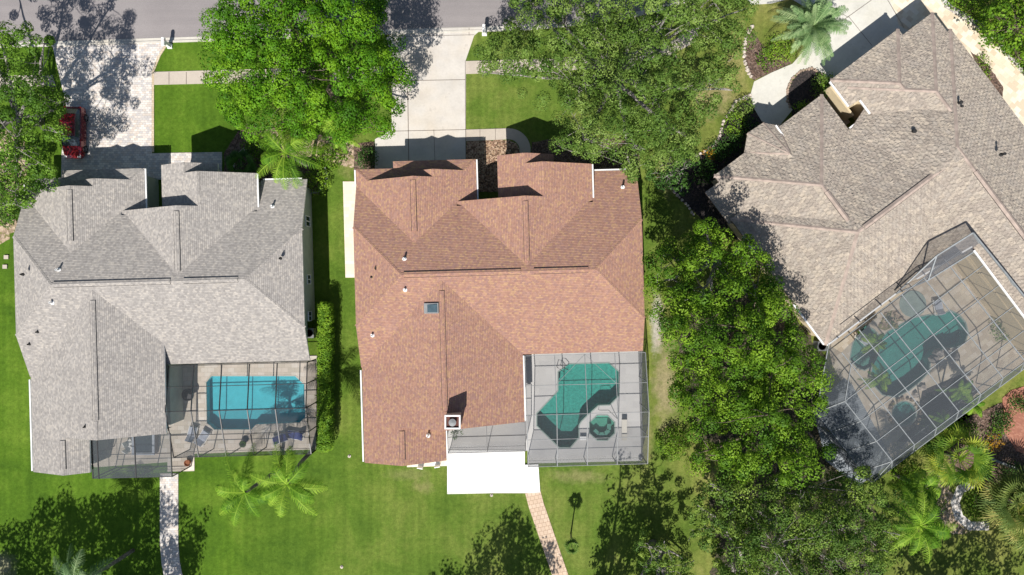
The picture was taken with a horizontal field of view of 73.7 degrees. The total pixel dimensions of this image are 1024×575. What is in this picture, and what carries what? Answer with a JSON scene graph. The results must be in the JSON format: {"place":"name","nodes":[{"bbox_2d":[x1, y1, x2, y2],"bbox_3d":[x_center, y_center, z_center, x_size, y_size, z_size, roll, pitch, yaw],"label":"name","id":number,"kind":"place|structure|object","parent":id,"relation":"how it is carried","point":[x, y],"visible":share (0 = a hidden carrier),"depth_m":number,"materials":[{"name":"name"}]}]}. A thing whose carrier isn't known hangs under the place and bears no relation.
{"place":"outdoors","nodes":[
{"label":"outdoors","id":0,"kind":"place"},
{"bbox_2d":[0,130,28,243],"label":"bare soil","id":1,"kind":"structure","parent":0,"point":[4,234],"depth_m":61.28,"materials":[{"name":"beige soil"}]},
{"bbox_2d":[0,193,19,228],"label":"shrub","id":2,"kind":"object","parent":1,"relation":"on","point":[5,223],"visible":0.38,"depth_m":60.49,"materials":[{"name":"green plant"}]},
{"bbox_2d":[160,473,181,574],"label":"path","id":3,"kind":"structure","parent":0,"point":[170,557],"depth_m":61.26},
{"bbox_2d":[154,66,387,84],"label":"pavement","id":4,"kind":"structure","parent":0,"point":[170,77],"depth_m":61.25,"materials":[{"name":"concrete"}]},
{"bbox_2d":[255,127,353,167],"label":"bare soil","id":5,"kind":"structure","parent":0,"point":[349,162],"depth_m":61.27,"materials":[{"name":"beige soil"}]},
{"bbox_2d":[311,142,351,169],"bbox_3d":[-16.108,-11.684,60.604,3.039,1.423,2.910,38,90,0],"label":"shrub","id":6,"kind":"object","parent":5,"relation":"on","point":[320,157],"visible":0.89,"depth_m":60.47,"materials":[{"name":"green plant"}]},
{"bbox_2d":[0,0,676,41],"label":"road","id":7,"kind":"structure","parent":0,"point":[68,20],"depth_m":61.29,"materials":[{"name":"asphalt"}]},
{"bbox_2d":[0,0,1023,574],"bbox_3d":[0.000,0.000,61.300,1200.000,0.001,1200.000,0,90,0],"label":"lawn","id":8,"kind":"structure","parent":0,"point":[380,520],"depth_m":61.30,"materials":[{"name":"green plant"}]},
{"bbox_2d":[0,20,70,225],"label":"oak tree","id":9,"kind":"object","parent":8,"relation":"on","point":[32,121],"visible":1,"depth_m":52.95,"materials":[{"name":"green plant"}]},
{"bbox_2d":[53,544,134,574],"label":"queen palm","id":10,"kind":"object","parent":8,"relation":"on","point":[99,571],"visible":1,"depth_m":55.11,"materials":[{"name":"green plant"}]},
{"bbox_2d":[53,41,221,179],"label":"driveway pavers","id":11,"kind":"object","parent":8,"relation":"on","point":[108,88],"visible":0.75,"depth_m":61.24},
{"bbox_2d":[59,106,88,158],"bbox_3d":[-38.931,-13.765,60.445,2.200,1.590,4.560,1,90,0],"label":"car","id":12,"kind":"object","parent":11,"relation":"on","point":[75,119],"visible":0.93,"depth_m":60.27,"materials":[{"name":"red paint"}]},
{"bbox_2d":[152,46,165,151],"bbox_3d":[-32.008,-17.213,61.266,1.212,0.060,10.101,8,90,0],"label":"driveway border","id":13,"kind":"object","parent":8,"relation":"on","point":[158,57],"visible":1,"depth_m":61.24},
{"bbox_2d":[12,162,314,475],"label":"house","id":14,"kind":"structure","parent":8,"relation":"on","point":[128,290],"depth_m":56.41,"materials":[{"name":"grey"}]},
{"bbox_2d":[167,454,194,471],"bbox_3d":[-29.711,15.574,61.275,2.414,0.050,1.896,0,90,0],"label":"patio pad","id":15,"kind":"object","parent":8,"relation":"on","point":[178,462],"visible":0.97,"depth_m":61.25,"materials":[{"name":"concrete"}]},
{"bbox_2d":[91,356,316,466],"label":"pool deck","id":16,"kind":"structure","parent":8,"relation":"on","point":[262,438],"depth_m":61.21,"materials":[{"name":"concrete"}]},
{"bbox_2d":[91,433,190,478],"bbox_3d":[-32.235,14.261,59.473,6.971,3.654,3.948,0,90,0],"label":"screen enclosure","id":17,"kind":"object","parent":16,"relation":"on","point":[108,454],"visible":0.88,"depth_m":57.87,"materials":[{"name":"brown metal"}]},
{"bbox_2d":[132,434,158,454],"bbox_3d":[-32.642,13.821,60.795,2.000,0.830,2.000,0,90,0],"label":"outdoor sofa","id":18,"kind":"object","parent":16,"relation":"on","point":[147,444],"visible":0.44,"depth_m":60.49,"materials":[{"name":"grey fabric"}]},
{"bbox_2d":[165,358,319,457],"bbox_3d":[-23.113,10.424,59.174,12.035,4.252,8.245,0,90,0],"label":"screen enclosure","id":19,"kind":"object","parent":16,"relation":"on","point":[247,409],"visible":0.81,"depth_m":57.65,"materials":[{"name":"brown metal"}]},
{"bbox_2d":[205,375,305,430],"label":"swimming pool","id":20,"kind":"structure","parent":16,"relation":"in","point":[290,394],"depth_m":62.10,"materials":[{"name":"liquid"}]},
{"bbox_2d":[215,442,282,524],"bbox_3d":[-22.439,16.382,57.505,5.990,7.600,6.086,-39,90,0],"label":"queen palm","id":21,"kind":"object","parent":8,"relation":"on","point":[244,481],"visible":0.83,"depth_m":54.71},
{"bbox_2d":[224,126,324,194],"bbox_3d":[-21.349,-11.415,61.276,9.115,0.001,6.291,0,90,0],"label":"mulch bed","id":22,"kind":"object","parent":8,"relation":"on","point":[236,141],"visible":0.24,"depth_m":61.28,"materials":[{"name":"brown soil"}]},
{"bbox_2d":[223,149,257,172],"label":"shrub","id":23,"kind":"object","parent":22,"relation":"on","point":[233,157],"visible":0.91,"depth_m":59.46,"materials":[{"name":"green plant"}]},
{"bbox_2d":[240,130,276,161],"bbox_3d":[-22.466,-12.485,60.613,3.010,1.406,2.918,45,90,0],"label":"shrub","id":24,"kind":"object","parent":22,"relation":"on","point":[247,145],"visible":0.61,"depth_m":60.49,"materials":[{"name":"green plant"}]},
{"bbox_2d":[255,117,329,189],"bbox_3d":[-18.477,-10.751,57.691,6.170,7.223,5.606,27,90,0],"label":"queen palm","id":25,"kind":"object","parent":22,"relation":"on","point":[288,148],"visible":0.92,"depth_m":55.03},
{"bbox_2d":[302,162,331,196],"bbox_3d":[-17.326,-9.603,60.556,2.629,1.526,3.162,0,90,0],"label":"shrub","id":26,"kind":"object","parent":22,"relation":"on","point":[315,181],"visible":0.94,"depth_m":60.52,"materials":[{"name":"green plant"}]},
{"bbox_2d":[250,442,327,516],"bbox_3d":[-17.125,15.186,56.495,6.204,9.618,4.972,34,90,0],"label":"queen palm","id":27,"kind":"object","parent":8,"relation":"on","point":[294,490],"visible":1,"depth_m":52.14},
{"bbox_2d":[197,0,416,147],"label":"oak tree","id":28,"kind":"object","parent":8,"relation":"on","point":[300,82],"visible":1,"depth_m":50.80,"materials":[{"name":"green plant"}]},
{"bbox_2d":[314,301,335,452],"bbox_3d":[-16.331,7.782,60.072,1.561,2.487,13.257,0,90,0],"label":"hedge","id":29,"kind":"object","parent":8,"relation":"on","point":[324,393],"visible":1,"depth_m":59.09,"materials":[{"name":"green plant"}]},
{"bbox_2d":[317,108,359,152],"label":"queen palm","id":30,"kind":"object","parent":8,"relation":"on","point":[326,125],"visible":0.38,"depth_m":57.00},
{"bbox_2d":[0,0,689,47],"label":"curb","id":31,"kind":"structure","parent":8,"relation":"on","point":[195,39],"depth_m":61.27,"materials":[{"name":"concrete"}]},
{"bbox_2d":[343,181,355,277],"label":"side pavers","id":32,"kind":"object","parent":8,"relation":"on","point":[349,190],"visible":0.57,"depth_m":61.25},
{"bbox_2d":[354,142,374,169],"bbox_3d":[-13.265,-11.334,61.270,1.920,0.001,3.509,0,90,0],"label":"mulch bed","id":33,"kind":"object","parent":8,"relation":"on","point":[364,144],"visible":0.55,"depth_m":61.27,"materials":[{"name":"brown soil"}]},
{"bbox_2d":[354,145,378,168],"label":"shrub","id":34,"kind":"object","parent":33,"relation":"on","point":[367,161],"visible":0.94,"depth_m":60.56,"materials":[{"name":"green plant"}]},
{"bbox_2d":[375,27,481,168],"bbox_3d":[-7.413,-16.695,61.270,9.770,0.060,13.333,0,90,0],"label":"driveway concrete","id":35,"kind":"object","parent":8,"relation":"on","point":[436,102],"visible":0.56,"depth_m":61.24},
{"bbox_2d":[376,29,495,160],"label":"driveway joints","id":36,"kind":"object","parent":35,"relation":"on","point":[435,130],"visible":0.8,"depth_m":61.23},
{"bbox_2d":[466,140,519,191],"bbox_3d":[-1.719,-10.917,61.270,4.896,0.001,4.758,0,90,0],"label":"mulch bed","id":37,"kind":"object","parent":8,"relation":"on","point":[485,153],"visible":0.52,"depth_m":61.27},
{"bbox_2d":[447,450,539,493],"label":"patio slab","id":38,"kind":"structure","parent":8,"relation":"on","point":[510,472],"depth_m":61.16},
{"bbox_2d":[466,128,530,152],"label":"walkway","id":39,"kind":"structure","parent":8,"relation":"on","point":[519,138],"depth_m":61.24,"materials":[{"name":"concrete"}]},
{"bbox_2d":[353,153,645,465],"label":"house","id":40,"kind":"structure","parent":8,"relation":"on","point":[466,298],"depth_m":56.41,"materials":[{"name":"red"}]},
{"bbox_2d":[448,351,641,462],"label":"pool deck","id":41,"kind":"structure","parent":8,"relation":"on","point":[540,370],"depth_m":61.21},
{"bbox_2d":[447,423,525,453],"bbox_3d":[-2.169,12.795,59.631,6.701,3.337,2.593,-2,90,0],"label":"screen enclosure","id":42,"kind":"object","parent":41,"relation":"on","point":[488,444],"visible":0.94,"depth_m":58.18,"materials":[{"name":"grey metal"}]},
{"bbox_2d":[536,362,619,447],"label":"swimming pool","id":43,"kind":"structure","parent":41,"relation":"in","point":[572,405],"depth_m":62.55,"materials":[{"name":"liquid"}]},
{"bbox_2d":[525,351,648,466],"bbox_3d":[6.343,10.412,59.130,10.518,4.341,9.866,0,90,0],"label":"screen enclosure","id":44,"kind":"object","parent":41,"relation":"on","point":[617,437],"visible":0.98,"depth_m":57.59,"materials":[{"name":"grey metal"}]},
{"bbox_2d":[589,414,614,440],"bbox_3d":[8.077,12.571,61.648,2.393,0.905,2.370,0,90,0],"label":"spa","id":45,"kind":"object","parent":41,"relation":"in","point":[601,427],"visible":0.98,"depth_m":62.10,"materials":[{"name":"liquid"}]},
{"bbox_2d":[563,533,579,554],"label":"fan palm","id":46,"kind":"object","parent":8,"relation":"on","point":[571,542],"visible":1,"depth_m":57.88,"materials":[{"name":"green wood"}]},
{"bbox_2d":[531,137,639,179],"bbox_3d":[6.583,-11.459,61.270,9.900,0.001,4.050,0,90,0],"label":"mulch bed","id":47,"kind":"object","parent":8,"relation":"on","point":[541,147],"visible":0.2,"depth_m":61.27,"materials":[{"name":"brown soil"}]},
{"bbox_2d":[473,0,760,184],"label":"oak tree","id":48,"kind":"object","parent":8,"relation":"on","point":[617,78],"visible":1,"depth_m":52.51,"materials":[{"name":"green plant"}]},
{"bbox_2d":[632,526,695,574],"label":"oak tree","id":49,"kind":"object","parent":8,"relation":"on","point":[656,551],"visible":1,"depth_m":55.85,"materials":[{"name":"green plant"}]},
{"bbox_2d":[655,424,692,461],"bbox_3d":[14.342,13.876,60.508,3.217,1.623,3.066,-41,90,0],"label":"shrub","id":50,"kind":"object","parent":8,"relation":"on","point":[677,437],"visible":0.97,"depth_m":60.44,"materials":[{"name":"green plant"}]},
{"bbox_2d":[676,93,751,161],"bbox_3d":[18.397,-14.019,61.212,1.710,0.175,9.096,44,90,0],"label":"stone edging","id":51,"kind":"object","parent":8,"relation":"on","point":[723,121],"visible":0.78,"depth_m":61.18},
{"bbox_2d":[666,98,764,240],"bbox_3d":[20.293,-9.978,61.270,10.741,0.001,9.658,-40,90,0],"label":"mulch bed","id":52,"kind":"object","parent":8,"relation":"on","point":[698,201],"visible":0.39,"depth_m":61.27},
{"bbox_2d":[645,149,700,196],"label":"tree","id":53,"kind":"object","parent":52,"relation":"on","point":[670,174],"visible":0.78,"depth_m":57.76,"materials":[{"name":"green plant"}]},
{"bbox_2d":[691,159,718,184],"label":"shrub","id":54,"kind":"object","parent":52,"relation":"on","point":[704,170],"visible":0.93,"depth_m":60.58,"materials":[{"name":"green plant"}]},
{"bbox_2d":[704,138,732,163],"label":"shrub","id":55,"kind":"object","parent":52,"relation":"on","point":[716,152],"visible":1,"depth_m":60.68,"materials":[{"name":"green plant"}]},
{"bbox_2d":[719,130,744,154],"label":"shrub","id":56,"kind":"object","parent":52,"relation":"on","point":[732,144],"visible":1,"depth_m":60.66,"materials":[{"name":"green plant"}]},
{"bbox_2d":[724,112,746,136],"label":"shrub","id":57,"kind":"object","parent":52,"relation":"on","point":[740,122],"visible":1,"depth_m":60.75,"materials":[{"name":"green plant"}]},
{"bbox_2d":[732,95,755,118],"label":"shrub","id":58,"kind":"object","parent":52,"relation":"on","point":[746,107],"visible":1,"depth_m":60.70,"materials":[{"name":"green plant"}]},
{"bbox_2d":[642,217,795,329],"bbox_3d":[15.911,-1.321,55.290,11.824,12.167,9.137,0,90,0],"label":"oak tree","id":59,"kind":"object","parent":8,"relation":"on","point":[729,261],"visible":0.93,"depth_m":52.37,"materials":[{"name":"green plant"}]},
{"bbox_2d":[644,287,800,430],"bbox_3d":[16.639,5.657,54.177,13.478,14.357,11.423,0,90,0],"label":"oak tree","id":60,"kind":"object","parent":8,"relation":"on","point":[720,349],"visible":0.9,"depth_m":50.61,"materials":[{"name":"green plant"}]},
{"bbox_2d":[687,492,760,574],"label":"oak tree","id":61,"kind":"object","parent":8,"relation":"on","point":[704,521],"visible":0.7,"depth_m":54.47,"materials":[{"name":"green plant"}]},
{"bbox_2d":[673,285,827,461],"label":"leaf litter","id":62,"kind":"object","parent":8,"relation":"on","point":[779,326],"visible":0.22,"depth_m":61.28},
{"bbox_2d":[683,325,839,497],"bbox_3d":[20.974,11.599,54.573,12.806,13.549,14.522,44,90,0],"label":"oak tree","id":63,"kind":"object","parent":8,"relation":"on","point":[774,417],"visible":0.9,"depth_m":51.39,"materials":[{"name":"green plant"}]},
{"bbox_2d":[744,27,790,79],"bbox_3d":[22.104,-20.486,61.270,5.114,0.001,3.467,38,90,0],"label":"mulch bed","id":64,"kind":"object","parent":8,"relation":"on","point":[756,71],"visible":0.67,"depth_m":61.27,"materials":[{"name":"brown soil"}]},
{"bbox_2d":[761,34,796,68],"bbox_3d":[23.765,-21.142,60.782,2.978,1.093,3.176,-44,90,0],"label":"shrub","id":65,"kind":"object","parent":8,"relation":"on","point":[781,48],"visible":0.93,"depth_m":60.66,"materials":[{"name":"green plant"}]},
{"bbox_2d":[751,55,810,124],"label":"entrance walk","id":66,"kind":"structure","parent":8,"relation":"on","point":[769,96],"depth_m":61.25,"materials":[{"name":"concrete"}]},
{"bbox_2d":[707,442,882,574],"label":"leaf litter","id":67,"kind":"object","parent":8,"relation":"on","point":[827,466],"visible":0.28,"depth_m":61.28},
{"bbox_2d":[699,464,901,574],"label":"oak tree","id":68,"kind":"object","parent":8,"relation":"on","point":[815,535],"visible":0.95,"depth_m":52.55,"materials":[{"name":"green plant"}]},
{"bbox_2d":[770,0,851,64],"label":"date palm","id":69,"kind":"object","parent":8,"relation":"on","point":[818,21],"visible":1,"depth_m":57.37,"materials":[{"name":"green plant"}]},
{"bbox_2d":[788,69,834,115],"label":"planting island","id":70,"kind":"structure","parent":8,"relation":"on","point":[800,88],"depth_m":61.26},
{"bbox_2d":[810,72,830,98],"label":"shrub","id":71,"kind":"object","parent":70,"relation":"on","point":[819,83],"visible":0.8,"depth_m":60.59,"materials":[{"name":"green plant"}]},
{"bbox_2d":[749,0,907,77],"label":"driveway concrete","id":72,"kind":"object","parent":8,"relation":"on","point":[875,22],"visible":0.39,"depth_m":61.24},
{"bbox_2d":[821,86,853,120],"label":"court wall","id":73,"kind":"structure","parent":8,"relation":"on","point":[839,106],"depth_m":60.17,"materials":[{"name":"beige paint"}]},
{"bbox_2d":[814,378,892,484],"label":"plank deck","id":74,"kind":"structure","parent":8,"relation":"on","point":[841,415],"depth_m":61.20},
{"bbox_2d":[704,12,1023,357],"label":"house","id":75,"kind":"structure","parent":8,"relation":"on","point":[904,178],"depth_m":56.94,"materials":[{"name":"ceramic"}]},
{"bbox_2d":[887,458,924,484],"bbox_3d":[35.147,16.464,60.651,3.462,1.342,2.523,0,90,0],"label":"shrub","id":76,"kind":"object","parent":8,"relation":"on","point":[905,465],"visible":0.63,"depth_m":60.61,"materials":[{"name":"green plant"}]},
{"bbox_2d":[890,0,929,29],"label":"driveway pavers","id":77,"kind":"object","parent":8,"relation":"on","point":[910,14],"visible":0.81,"depth_m":61.23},
{"bbox_2d":[867,485,957,563],"bbox_3d":[32.426,19.674,57.390,6.354,7.829,6.479,-45,90,0],"label":"queen palm","id":78,"kind":"object","parent":8,"relation":"on","point":[914,512],"visible":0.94,"depth_m":54.41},
{"bbox_2d":[887,469,941,507],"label":"queen palm","id":79,"kind":"object","parent":8,"relation":"on","point":[918,480],"visible":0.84,"depth_m":56.60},
{"bbox_2d":[829,261,1023,456],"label":"pool deck","id":80,"kind":"structure","parent":8,"relation":"on","point":[959,298],"depth_m":61.21,"materials":[{"name":"concrete"}]},
{"bbox_2d":[849,325,880,370],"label":"spa","id":81,"kind":"structure","parent":80,"relation":"in","point":[864,362],"depth_m":61.52,"materials":[{"name":"liquid"}]},
{"bbox_2d":[859,331,886,352],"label":"palm","id":82,"kind":"object","parent":80,"relation":"on","point":[872,338],"visible":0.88,"depth_m":59.04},
{"bbox_2d":[857,363,891,391],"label":"palm","id":83,"kind":"object","parent":80,"relation":"on","point":[883,378],"visible":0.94,"depth_m":59.00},
{"bbox_2d":[877,310,899,330],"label":"planting soil","id":84,"kind":"structure","parent":80,"relation":"on","point":[885,327],"depth_m":61.21,"materials":[{"name":"beige soil"}]},
{"bbox_2d":[892,401,916,425],"bbox_3d":[35.171,11.293,61.597,2.282,0.805,2.251,0,90,0],"label":"spa","id":85,"kind":"object","parent":80,"relation":"in","point":[902,411],"visible":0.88,"depth_m":62.00,"materials":[{"name":"liquid"}]},
{"bbox_2d":[887,396,922,430],"bbox_3d":[35.171,11.328,61.108,3.197,0.385,3.198,0,90,0],"label":"stone ring","id":86,"kind":"object","parent":80,"relation":"on","point":[892,422],"visible":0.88,"depth_m":61.04,"materials":[{"name":"grey stone"}]},
{"bbox_2d":[899,291,925,316],"bbox_3d":[35.918,1.465,61.185,2.414,0.050,2.377,0,90,0],"label":"round pad","id":87,"kind":"object","parent":80,"relation":"on","point":[916,300],"visible":0.91,"depth_m":61.16,"materials":[{"name":"grey paint"}]},
{"bbox_2d":[802,232,1023,482],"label":"screen enclosure","id":88,"kind":"object","parent":80,"relation":"on","point":[934,258],"visible":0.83,"depth_m":56.66,"materials":[{"name":"grey metal"}]},
{"bbox_2d":[871,310,968,397],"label":"swimming pool","id":89,"kind":"structure","parent":80,"relation":"in","point":[914,332],"depth_m":62.50,"materials":[{"name":"liquid"}]},
{"bbox_2d":[897,374,979,441],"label":"planting soil","id":90,"kind":"structure","parent":80,"relation":"on","point":[939,403],"depth_m":61.21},
{"bbox_2d":[929,409,957,436],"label":"palm","id":91,"kind":"object","parent":90,"relation":"on","point":[940,419],"visible":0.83,"depth_m":59.32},
{"bbox_2d":[935,378,972,401],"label":"palm","id":92,"kind":"object","parent":90,"relation":"on","point":[965,390],"visible":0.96,"depth_m":58.50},
{"bbox_2d":[956,392,984,417],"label":"palm","id":93,"kind":"object","parent":90,"relation":"on","point":[972,404],"visible":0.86,"depth_m":58.67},
{"bbox_2d":[928,348,959,363],"bbox_3d":[38.729,6.036,61.029,2.851,0.541,1.411,-12,90,0],"label":"rock island","id":94,"kind":"object","parent":80,"relation":"on","point":[938,353],"visible":0.9,"depth_m":60.94,"materials":[{"name":"grey stone"}]},
{"bbox_2d":[920,420,996,492],"bbox_3d":[38.366,14.534,58.917,6.083,4.765,6.136,0,90,0],"label":"fan palm","id":95,"kind":"object","parent":8,"relation":"on","point":[973,473],"visible":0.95,"depth_m":58.02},
{"bbox_2d":[944,0,992,18],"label":"hedge","id":96,"kind":"object","parent":8,"relation":"on","point":[951,2],"visible":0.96,"depth_m":60.16,"materials":[{"name":"green plant"}]},
{"bbox_2d":[951,481,988,529],"bbox_3d":[40.887,20.012,61.282,2.694,0.025,4.864,-24,90,0],"label":"gravel strip","id":97,"kind":"object","parent":8,"relation":"on","point":[959,516],"visible":0.91,"depth_m":61.27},
{"bbox_2d":[964,485,990,522],"bbox_3d":[41.546,19.266,60.772,2.715,1.111,3.541,0,90,0],"label":"shrub","id":98,"kind":"object","parent":8,"relation":"on","point":[974,503],"visible":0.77,"depth_m":60.72,"materials":[{"name":"green plant"}]},
{"bbox_2d":[944,5,1023,74],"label":"stone kerb","id":99,"kind":"structure","parent":8,"relation":"on","point":[955,12],"depth_m":61.16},
{"bbox_2d":[947,403,1023,494],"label":"mulch bed","id":100,"kind":"object","parent":8,"relation":"on","point":[1007,453],"visible":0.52,"depth_m":61.28,"materials":[{"name":"brown wood"}]},
{"bbox_2d":[981,423,1009,439],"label":"shrub","id":101,"kind":"object","parent":100,"relation":"on","point":[994,430],"visible":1,"depth_m":60.70,"materials":[{"name":"green plant"}]},
{"bbox_2d":[989,408,1014,432],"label":"shrub","id":102,"kind":"object","parent":100,"relation":"on","point":[1005,421],"visible":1,"depth_m":60.70,"materials":[{"name":"green plant"}]},
{"bbox_2d":[966,12,1023,75],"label":"hedge","id":103,"kind":"object","parent":8,"relation":"on","point":[1017,60],"visible":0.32,"depth_m":60.76,"materials":[{"name":"green plant"}]},
{"bbox_2d":[972,466,1023,535],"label":"fan palm","id":104,"kind":"object","parent":8,"relation":"on","point":[1008,486],"visible":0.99,"depth_m":58.94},
{"bbox_2d":[976,0,1023,60],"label":"broadleaf tree","id":105,"kind":"object","parent":8,"relation":"on","point":[1015,30],"visible":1,"depth_m":56.22,"materials":[{"name":"green plant"}]},
{"bbox_2d":[995,498,1023,554],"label":"fan palm","id":106,"kind":"object","parent":8,"relation":"on","point":[1018,539],"visible":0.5,"depth_m":59.52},
{"bbox_2d":[525,491,567,574],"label":"path","id":107,"kind":"structure","parent":0,"point":[547,538],"depth_m":61.26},
{"bbox_2d":[466,31,697,73],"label":"pavement","id":108,"kind":"structure","parent":0,"point":[471,66],"depth_m":61.25,"materials":[{"name":"concrete"}]},
{"bbox_2d":[919,476,970,533],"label":"bare soil","id":109,"kind":"structure","parent":0,"point":[947,495],"depth_m":61.29,"materials":[{"name":"beige soil"}]},
{"bbox_2d":[926,0,1023,124],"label":"side path","id":110,"kind":"structure","parent":0,"point":[1009,77],"depth_m":61.23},
{"bbox_2d":[970,51,1002,96],"bbox_3d":[42.708,-19.064,61.226,1.135,0.001,5.404,-32,90,0],"label":"mulch bed","id":111,"kind":"object","parent":110,"relation":"on","point":[996,83],"visible":0.61,"depth_m":61.23,"materials":[{"name":"brown soil"}]},
{"bbox_2d":[1002,386,1023,452],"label":"brick patio","id":112,"kind":"structure","parent":0,"point":[1015,436],"depth_m":61.25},
{"bbox_2d":[1007,392,1023,414],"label":"shrub","id":113,"kind":"object","parent":112,"relation":"on","point":[1019,405],"visible":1,"depth_m":60.70,"materials":[{"name":"green plant"}]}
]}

